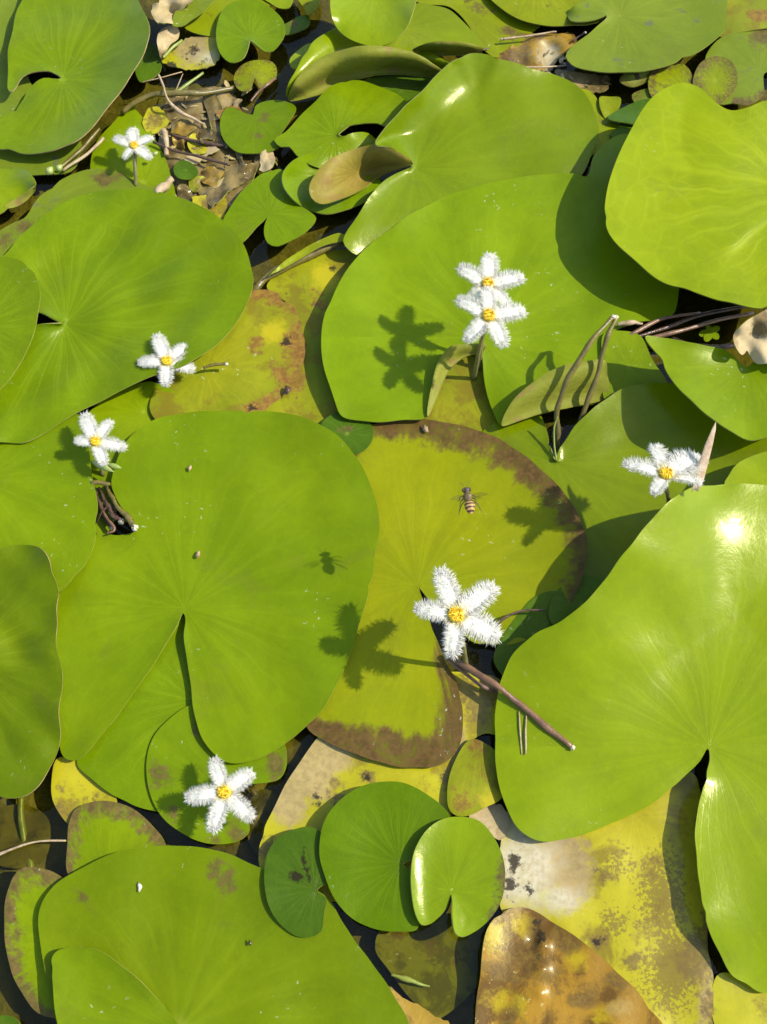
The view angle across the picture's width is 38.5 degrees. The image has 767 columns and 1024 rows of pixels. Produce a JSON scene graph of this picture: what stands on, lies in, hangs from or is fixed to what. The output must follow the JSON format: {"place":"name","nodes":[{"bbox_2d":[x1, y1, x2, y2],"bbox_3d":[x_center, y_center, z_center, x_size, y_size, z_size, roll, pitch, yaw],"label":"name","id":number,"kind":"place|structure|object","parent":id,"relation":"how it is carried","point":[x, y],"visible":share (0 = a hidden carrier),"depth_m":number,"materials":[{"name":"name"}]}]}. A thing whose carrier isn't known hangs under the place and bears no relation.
{"place":"outdoors","nodes":[
{"label":"outdoors","id":0,"kind":"place"},
{"bbox_2d":[0,0,766,1023],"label":"pond bed","id":1,"kind":"object","parent":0,"point":[264,256],"visible":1,"depth_m":0.46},
{"bbox_2d":[17,796,34,866],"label":"stem","id":2,"kind":"object","parent":1,"relation":"on","point":[21,819],"visible":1,"depth_m":0.36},
{"bbox_2d":[283,727,317,778],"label":"pond water","id":3,"kind":"structure","parent":1,"relation":"on","point":[298,745],"depth_m":0.37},
{"bbox_2d":[375,913,484,1017],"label":"floating leaf","id":4,"kind":"object","parent":1,"relation":"on","point":[440,958],"visible":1,"depth_m":0.34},
{"bbox_2d":[458,480,481,514],"bbox_3d":[0.026,-0.004,0.341,0.011,0.006,0.010,41,72,16],"label":"bee","id":5,"kind":"object","parent":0,"point":[469,504],"visible":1,"depth_m":0.34,"materials":[{"name":"brown"}]},
{"bbox_2d":[616,302,754,348],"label":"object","id":6,"kind":"object","parent":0,"point":[728,329],"visible":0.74,"depth_m":0.44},
{"label":"pond water","id":7,"kind":"structure","parent":0,"visible":0},
{"bbox_2d":[0,169,35,213],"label":"floating leaf","id":8,"kind":"object","parent":7,"relation":"on","point":[17,187],"visible":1,"depth_m":0.45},
{"bbox_2d":[0,804,50,868],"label":"floating leaf","id":9,"kind":"object","parent":7,"relation":"on","point":[37,822],"visible":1,"depth_m":0.36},
{"bbox_2d":[0,545,62,798],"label":"floating leaf","id":10,"kind":"object","parent":7,"relation":"on","point":[31,679],"visible":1,"depth_m":0.37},
{"bbox_2d":[4,867,62,1017],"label":"floating leaf","id":11,"kind":"object","parent":7,"relation":"on","point":[29,888],"visible":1,"depth_m":0.34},
{"bbox_2d":[0,0,81,175],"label":"floating leaf","id":12,"kind":"object","parent":7,"relation":"on","point":[36,164],"visible":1,"depth_m":0.47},
{"bbox_2d":[0,414,97,591],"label":"floating leaf","id":13,"kind":"object","parent":7,"relation":"on","point":[48,502],"visible":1,"depth_m":0.40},
{"bbox_2d":[0,0,149,154],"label":"floating leaf","id":14,"kind":"object","parent":7,"relation":"on","point":[90,53],"visible":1,"depth_m":0.48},
{"bbox_2d":[62,128,100,166],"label":"stem","id":15,"kind":"object","parent":7,"relation":"on","point":[80,150],"visible":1,"depth_m":0.46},
{"bbox_2d":[0,169,166,256],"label":"floating leaf","id":16,"kind":"object","parent":7,"relation":"on","point":[72,186],"visible":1,"depth_m":0.46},
{"bbox_2d":[111,126,153,186],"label":"water snowflake flower","id":17,"kind":"object","parent":16,"relation":"on","point":[132,141],"visible":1,"depth_m":0.45,"materials":[{"name":"white plant"}]},
{"bbox_2d":[51,757,116,824],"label":"floating leaf","id":18,"kind":"object","parent":7,"relation":"on","point":[73,786],"visible":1,"depth_m":0.36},
{"bbox_2d":[66,801,165,874],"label":"floating leaf","id":19,"kind":"object","parent":7,"relation":"on","point":[97,830],"visible":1,"depth_m":0.35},
{"bbox_2d":[0,189,252,443],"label":"floating leaf","id":20,"kind":"object","parent":7,"relation":"on","point":[123,276],"visible":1,"depth_m":0.43,"materials":[{"name":"plant"}]},
{"bbox_2d":[0,257,39,388],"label":"floating leaf","id":21,"kind":"object","parent":20,"relation":"on","point":[19,297],"visible":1,"depth_m":0.42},
{"bbox_2d":[89,382,173,533],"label":"floating leaf","id":22,"kind":"object","parent":7,"relation":"on","point":[128,410],"visible":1,"depth_m":0.41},
{"bbox_2d":[73,411,127,476],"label":"water snowflake flower","id":23,"kind":"object","parent":22,"relation":"on","point":[97,441],"visible":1,"depth_m":0.39,"materials":[{"name":"white plant"}]},
{"bbox_2d":[104,486,138,531],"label":"cut stems","id":24,"kind":"object","parent":22,"relation":"on","point":[125,514],"visible":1,"depth_m":0.39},
{"bbox_2d":[90,108,174,195],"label":"floating leaf","id":25,"kind":"object","parent":7,"relation":"on","point":[107,152],"visible":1,"depth_m":0.46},
{"bbox_2d":[77,615,191,811],"bbox_3d":[-0.069,0.069,0.367,0.040,0.002,0.063,30,69,13],"label":"floating leaf","id":26,"kind":"object","parent":7,"relation":"on","point":[113,760],"visible":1,"depth_m":0.36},
{"bbox_2d":[135,43,161,82],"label":"floating leaf","id":27,"kind":"object","parent":7,"relation":"on","point":[149,66],"visible":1,"depth_m":0.48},
{"bbox_2d":[151,0,192,24],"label":"dead leaf","id":28,"kind":"object","parent":7,"relation":"on","point":[162,11],"visible":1,"depth_m":0.49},
{"bbox_2d":[162,36,219,70],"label":"dead leaf","id":29,"kind":"object","parent":7,"relation":"on","point":[195,53],"visible":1,"depth_m":0.49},
{"bbox_2d":[157,25,179,57],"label":"dead leaf","id":30,"kind":"object","parent":29,"relation":"on","point":[167,36],"visible":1,"depth_m":0.48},
{"bbox_2d":[172,0,213,27],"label":"floating leaf","id":31,"kind":"object","parent":7,"relation":"on","point":[192,10],"visible":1,"depth_m":0.49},
{"bbox_2d":[163,86,257,212],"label":"dead leaf","id":32,"kind":"object","parent":7,"relation":"on","point":[226,99],"visible":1,"depth_m":0.47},
{"bbox_2d":[173,160,197,179],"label":"floating leaf","id":33,"kind":"object","parent":32,"relation":"on","point":[184,170],"visible":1,"depth_m":0.46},
{"bbox_2d":[171,116,221,143],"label":"dead leaf","id":34,"kind":"object","parent":32,"relation":"on","point":[204,133],"visible":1,"depth_m":0.47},
{"bbox_2d":[171,120,196,136],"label":"dead leaf","id":35,"kind":"object","parent":34,"relation":"on","point":[181,129],"visible":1,"depth_m":0.47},
{"bbox_2d":[187,133,206,154],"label":"dead leaf","id":36,"kind":"object","parent":32,"relation":"on","point":[201,149],"visible":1,"depth_m":0.47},
{"bbox_2d":[192,195,227,219],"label":"dead leaf","id":37,"kind":"object","parent":32,"relation":"on","point":[219,209],"visible":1,"depth_m":0.45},
{"bbox_2d":[200,164,223,186],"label":"dead leaf","id":38,"kind":"object","parent":32,"relation":"on","point":[209,173],"visible":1,"depth_m":0.46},
{"bbox_2d":[203,94,222,129],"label":"dead leaf","id":39,"kind":"object","parent":32,"relation":"on","point":[212,104],"visible":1,"depth_m":0.48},
{"bbox_2d":[146,704,286,843],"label":"floating leaf","id":40,"kind":"object","parent":7,"relation":"on","point":[180,753],"visible":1,"depth_m":0.36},
{"bbox_2d":[183,754,256,836],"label":"water snowflake flower","id":41,"kind":"object","parent":40,"relation":"on","point":[223,795],"visible":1,"depth_m":0.34,"materials":[{"name":"white plant"}]},
{"bbox_2d":[56,411,379,763],"bbox_3d":[-0.058,0.022,0.384,0.112,0.005,0.131,0,66,0],"label":"floating leaf","id":42,"kind":"object","parent":7,"relation":"on","point":[272,517],"visible":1,"depth_m":0.38,"materials":[{"name":"plant"}]},
{"bbox_2d":[38,846,408,1023],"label":"floating leaf","id":43,"kind":"object","parent":7,"relation":"on","point":[167,943],"visible":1,"depth_m":0.33,"materials":[{"name":"plant"}]},
{"bbox_2d":[264,827,326,937],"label":"floating leaf","id":44,"kind":"object","parent":43,"relation":"on","point":[294,879],"visible":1,"depth_m":0.34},
{"bbox_2d":[184,0,269,36],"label":"floating leaf","id":45,"kind":"object","parent":7,"relation":"on","point":[204,23],"visible":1,"depth_m":0.49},
{"bbox_2d":[150,289,305,418],"bbox_3d":[-0.056,-0.055,0.421,0.041,0.002,0.072,36,71,15],"label":"floating leaf","id":46,"kind":"object","parent":7,"relation":"on","point":[260,348],"visible":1,"depth_m":0.42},
{"bbox_2d":[136,332,195,387],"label":"water snowflake flower","id":47,"kind":"object","parent":46,"relation":"on","point":[166,359],"visible":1,"depth_m":0.41,"materials":[{"name":"white plant"}]},
{"bbox_2d":[216,0,285,62],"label":"floating leaf","id":48,"kind":"object","parent":7,"relation":"on","point":[241,24],"visible":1,"depth_m":0.49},
{"bbox_2d":[234,60,276,91],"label":"floating leaf","id":49,"kind":"object","parent":7,"relation":"on","point":[262,73],"visible":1,"depth_m":0.48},
{"bbox_2d":[220,100,295,153],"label":"floating leaf","id":50,"kind":"object","parent":7,"relation":"on","point":[261,128],"visible":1,"depth_m":0.47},
{"bbox_2d":[247,789,278,854],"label":"floating leaf","id":51,"kind":"object","parent":7,"relation":"on","point":[263,802],"visible":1,"depth_m":0.36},
{"bbox_2d":[223,169,315,246],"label":"floating leaf","id":52,"kind":"object","parent":7,"relation":"on","point":[259,200],"visible":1,"depth_m":0.45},
{"bbox_2d":[285,15,309,35],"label":"floating leaf","id":53,"kind":"object","parent":7,"relation":"on","point":[298,24],"visible":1,"depth_m":0.49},
{"bbox_2d":[252,242,343,290],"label":"stem","id":54,"kind":"object","parent":7,"relation":"on","point":[261,281],"visible":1,"depth_m":0.44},
{"bbox_2d":[269,233,344,275],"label":"floating leaf","id":55,"kind":"object","parent":54,"relation":"on","point":[325,241],"visible":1,"depth_m":0.44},
{"bbox_2d":[290,43,311,69],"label":"floating leaf","id":56,"kind":"object","parent":7,"relation":"on","point":[296,57],"visible":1,"depth_m":0.48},
{"bbox_2d":[298,0,319,14],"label":"floating leaf","id":57,"kind":"object","parent":7,"relation":"on","point":[310,7],"visible":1,"depth_m":0.50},
{"bbox_2d":[265,250,357,424],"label":"floating leaf","id":58,"kind":"object","parent":7,"relation":"on","point":[306,290],"visible":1,"depth_m":0.43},
{"bbox_2d":[281,154,380,214],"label":"floating leaf","id":59,"kind":"object","parent":7,"relation":"on","point":[298,173],"visible":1,"depth_m":0.45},
{"bbox_2d":[274,80,407,167],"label":"floating leaf","id":60,"kind":"object","parent":7,"relation":"on","point":[326,118],"visible":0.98,"depth_m":0.47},
{"bbox_2d":[321,412,372,454],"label":"floating leaf","id":61,"kind":"object","parent":7,"relation":"on","point":[356,437],"visible":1,"depth_m":0.41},
{"bbox_2d":[286,28,449,101],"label":"floating leaf","id":62,"kind":"object","parent":7,"relation":"on","point":[331,57],"visible":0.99,"depth_m":0.47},
{"bbox_2d":[330,0,416,45],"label":"floating leaf","id":63,"kind":"object","parent":7,"relation":"on","point":[376,22],"visible":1,"depth_m":0.47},
{"bbox_2d":[259,672,500,901],"bbox_3d":[0.000,0.087,0.359,0.055,0.002,0.096,27,69,11],"label":"dead leaf","id":64,"kind":"object","parent":7,"relation":"on","point":[324,779],"visible":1,"depth_m":0.36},
{"bbox_2d":[319,781,449,931],"bbox_3d":[-0.001,0.106,0.345,0.039,0.002,0.044,19,67,8],"label":"floating leaf","id":65,"kind":"object","parent":64,"relation":"on","point":[371,835],"visible":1,"depth_m":0.34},
{"bbox_2d":[446,658,497,693],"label":"cut stalk","id":66,"kind":"object","parent":64,"relation":"on","point":[471,678],"visible":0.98,"depth_m":0.37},
{"bbox_2d":[151,47,610,207],"bbox_3d":[0.003,-0.167,0.472,0.209,0.003,0.078,-10,66,-4],"label":"plant debris","id":67,"kind":"object","parent":7,"relation":"on","point":[236,102],"visible":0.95,"depth_m":0.47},
{"bbox_2d":[142,106,169,133],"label":"dead leaf","id":68,"kind":"object","parent":67,"relation":"on","point":[155,120],"visible":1,"depth_m":0.47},
{"bbox_2d":[120,85,235,114],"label":"stem","id":69,"kind":"object","parent":67,"relation":"on","point":[146,96],"visible":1,"depth_m":0.47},
{"bbox_2d":[153,141,229,165],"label":"stem","id":70,"kind":"object","parent":67,"relation":"on","point":[197,156],"visible":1,"depth_m":0.46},
{"bbox_2d":[198,157,277,206],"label":"dead leaf","id":71,"kind":"object","parent":67,"relation":"on","point":[234,178],"visible":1,"depth_m":0.46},
{"bbox_2d":[259,150,275,172],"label":"dead leaf","id":72,"kind":"object","parent":71,"relation":"on","point":[267,161],"visible":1,"depth_m":0.46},
{"bbox_2d":[362,75,432,101],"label":"floating leaf","id":73,"kind":"object","parent":7,"relation":"on","point":[407,88],"visible":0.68,"depth_m":0.48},
{"bbox_2d":[389,986,449,1023],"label":"dead leaf","id":74,"kind":"object","parent":7,"relation":"on","point":[415,1013],"visible":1,"depth_m":0.33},
{"bbox_2d":[389,3,483,55],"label":"floating leaf","id":75,"kind":"object","parent":7,"relation":"on","point":[438,30],"visible":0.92,"depth_m":0.49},
{"bbox_2d":[306,419,586,767],"bbox_3d":[0.024,0.026,0.383,0.089,0.003,0.129,9,66,4],"label":"floating leaf","id":76,"kind":"object","parent":7,"relation":"on","point":[520,539],"visible":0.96,"depth_m":0.39,"materials":[{"name":"plant"}]},
{"bbox_2d":[309,53,598,255],"bbox_3d":[0.029,-0.152,0.453,0.127,0.024,0.065,-22,68,-9],"label":"floating leaf","id":77,"kind":"object","parent":7,"relation":"on","point":[468,121],"visible":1,"depth_m":0.46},
{"bbox_2d":[410,817,504,936],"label":"floating leaf","id":78,"kind":"object","parent":7,"relation":"on","point":[459,861],"visible":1,"depth_m":0.34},
{"bbox_2d":[412,564,503,672],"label":"water snowflake flower","id":79,"kind":"object","parent":7,"relation":"on","point":[456,612],"visible":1,"depth_m":0.34,"materials":[{"name":"white plant"}]},
{"bbox_2d":[425,354,496,431],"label":"floating leaf","id":80,"kind":"object","parent":7,"relation":"on","point":[462,399],"visible":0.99,"depth_m":0.42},
{"bbox_2d":[455,251,524,370],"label":"water snowflake flower","id":81,"kind":"object","parent":80,"relation":"on","point":[486,273],"visible":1,"depth_m":0.40,"materials":[{"name":"white plant"}]},
{"bbox_2d":[452,285,528,380],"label":"water snowflake flower","id":82,"kind":"object","parent":80,"relation":"on","point":[488,313],"visible":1,"depth_m":0.39,"materials":[{"name":"white plant"}]},
{"bbox_2d":[447,739,501,815],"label":"dead leaf","id":83,"kind":"object","parent":7,"relation":"on","point":[473,786],"visible":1,"depth_m":0.36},
{"bbox_2d":[416,0,539,57],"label":"floating leaf","id":84,"kind":"object","parent":7,"relation":"on","point":[490,24],"visible":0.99,"depth_m":0.50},
{"bbox_2d":[469,804,509,839],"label":"dead leaf","id":85,"kind":"object","parent":7,"relation":"on","point":[494,819],"visible":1,"depth_m":0.35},
{"bbox_2d":[321,134,678,425],"bbox_3d":[0.053,-0.087,0.426,0.170,0.013,0.110,-22,68,-10],"label":"floating leaf","id":86,"kind":"object","parent":7,"relation":"on","point":[395,324],"visible":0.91,"depth_m":0.43,"materials":[{"name":"plant"}]},
{"bbox_2d":[493,591,565,674],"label":"floating leaf","id":87,"kind":"object","parent":7,"relation":"on","point":[526,625],"visible":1,"depth_m":0.38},
{"bbox_2d":[496,32,576,71],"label":"dead leaf","id":88,"kind":"object","parent":7,"relation":"on","point":[525,53],"visible":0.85,"depth_m":0.49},
{"bbox_2d":[491,0,605,26],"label":"floating leaf","id":89,"kind":"object","parent":7,"relation":"on","point":[551,13],"visible":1,"depth_m":0.49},
{"bbox_2d":[475,907,662,1023],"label":"dead leaf","id":90,"kind":"object","parent":7,"relation":"on","point":[537,968],"visible":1,"depth_m":0.33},
{"bbox_2d":[548,576,602,624],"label":"floating leaf","id":91,"kind":"object","parent":7,"relation":"on","point":[560,608],"visible":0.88,"depth_m":0.38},
{"bbox_2d":[555,69,610,93],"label":"dead leaf","id":92,"kind":"object","parent":7,"relation":"on","point":[580,79],"visible":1,"depth_m":0.48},
{"bbox_2d":[554,314,615,451],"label":"stem","id":93,"kind":"object","parent":7,"relation":"on","point":[581,356],"visible":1,"depth_m":0.40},
{"bbox_2d":[577,315,618,422],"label":"stem","id":94,"kind":"object","parent":7,"relation":"on","point":[593,385],"visible":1,"depth_m":0.40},
{"bbox_2d":[582,89,620,155],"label":"floating leaf","id":95,"kind":"object","parent":7,"relation":"on","point":[607,128],"visible":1,"depth_m":0.47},
{"bbox_2d":[500,772,713,1023],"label":"dead leaf","id":96,"kind":"object","parent":7,"relation":"on","point":[622,897],"visible":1,"depth_m":0.34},
{"bbox_2d":[599,96,620,119],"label":"floating leaf","id":97,"kind":"object","parent":7,"relation":"on","point":[609,105],"visible":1,"depth_m":0.47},
{"bbox_2d":[482,383,766,580],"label":"floating leaf","id":98,"kind":"object","parent":7,"relation":"on","point":[616,506],"visible":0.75,"depth_m":0.40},
{"bbox_2d":[620,442,709,502],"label":"water snowflake flower","id":99,"kind":"object","parent":98,"relation":"on","point":[680,467],"visible":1,"depth_m":0.36,"materials":[{"name":"white plant"}]},
{"bbox_2d":[692,422,715,491],"bbox_3d":[0.106,-0.018,0.362,0.007,0.012,0.020,0,66,0],"label":"dry bract","id":100,"kind":"object","parent":99,"relation":"attached to","point":[704,459],"visible":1,"depth_m":0.36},
{"bbox_2d":[724,452,766,484],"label":"floating leaf","id":101,"kind":"object","parent":98,"relation":"on","point":[751,470],"visible":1,"depth_m":0.39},
{"bbox_2d":[608,98,650,124],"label":"floating leaf","id":102,"kind":"object","parent":7,"relation":"on","point":[629,114],"visible":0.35,"depth_m":0.47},
{"bbox_2d":[495,483,766,992],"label":"floating leaf","id":103,"kind":"object","parent":7,"relation":"on","point":[637,679],"visible":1,"depth_m":0.36,"materials":[{"name":"plant"}]},
{"bbox_2d":[450,656,575,750],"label":"cut stalk","id":104,"kind":"object","parent":103,"relation":"on","point":[521,705],"visible":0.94,"depth_m":0.36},
{"bbox_2d":[601,331,666,399],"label":"floating leaf","id":105,"kind":"object","parent":7,"relation":"on","point":[628,359],"visible":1,"depth_m":0.42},
{"bbox_2d":[619,70,652,87],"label":"floating leaf","id":106,"kind":"object","parent":7,"relation":"on","point":[631,80],"visible":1,"depth_m":0.48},
{"bbox_2d":[566,0,727,72],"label":"floating leaf","id":107,"kind":"object","parent":7,"relation":"on","point":[630,36],"visible":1,"depth_m":0.48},
{"bbox_2d":[629,312,700,334],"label":"stem","id":108,"kind":"object","parent":7,"relation":"on","point":[645,326],"visible":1,"depth_m":0.42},
{"bbox_2d":[648,62,692,96],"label":"floating leaf","id":109,"kind":"object","parent":7,"relation":"on","point":[659,79],"visible":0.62,"depth_m":0.48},
{"bbox_2d":[604,83,766,308],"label":"floating leaf","id":110,"kind":"object","parent":7,"relation":"on","point":[685,207],"visible":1,"depth_m":0.43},
{"bbox_2d":[639,306,747,336],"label":"stem","id":111,"kind":"object","parent":7,"relation":"on","point":[689,318],"visible":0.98,"depth_m":0.43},
{"bbox_2d":[653,311,753,337],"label":"stem","id":112,"kind":"object","parent":7,"relation":"on","point":[681,330],"visible":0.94,"depth_m":0.42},
{"bbox_2d":[645,335,766,440],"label":"floating leaf","id":113,"kind":"object","parent":7,"relation":"on","point":[725,389],"visible":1,"depth_m":0.40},
{"bbox_2d":[733,310,766,363],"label":"dead leaf","id":114,"kind":"object","parent":113,"relation":"on","point":[750,336],"visible":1,"depth_m":0.40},
{"bbox_2d":[699,325,719,341],"bbox_3d":[0.126,-0.069,0.425,0.008,0.001,0.008,0,66,0],"label":"water plantlet","id":115,"kind":"object","parent":7,"relation":"on","point":[708,333],"visible":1,"depth_m":0.42,"materials":[{"name":"green plant"}]},
{"bbox_2d":[705,29,766,105],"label":"floating leaf","id":116,"kind":"object","parent":7,"relation":"on","point":[745,53],"visible":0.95,"depth_m":0.49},
{"bbox_2d":[693,56,737,104],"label":"floating leaf","id":117,"kind":"object","parent":116,"relation":"on","point":[715,78],"visible":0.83,"depth_m":0.48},
{"bbox_2d":[712,973,766,1023],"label":"floating leaf","id":118,"kind":"object","parent":7,"relation":"on","point":[735,1001],"visible":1,"depth_m":0.33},
{"bbox_2d":[719,0,766,37],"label":"floating leaf","id":119,"kind":"object","parent":7,"relation":"on","point":[746,15],"visible":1,"depth_m":0.50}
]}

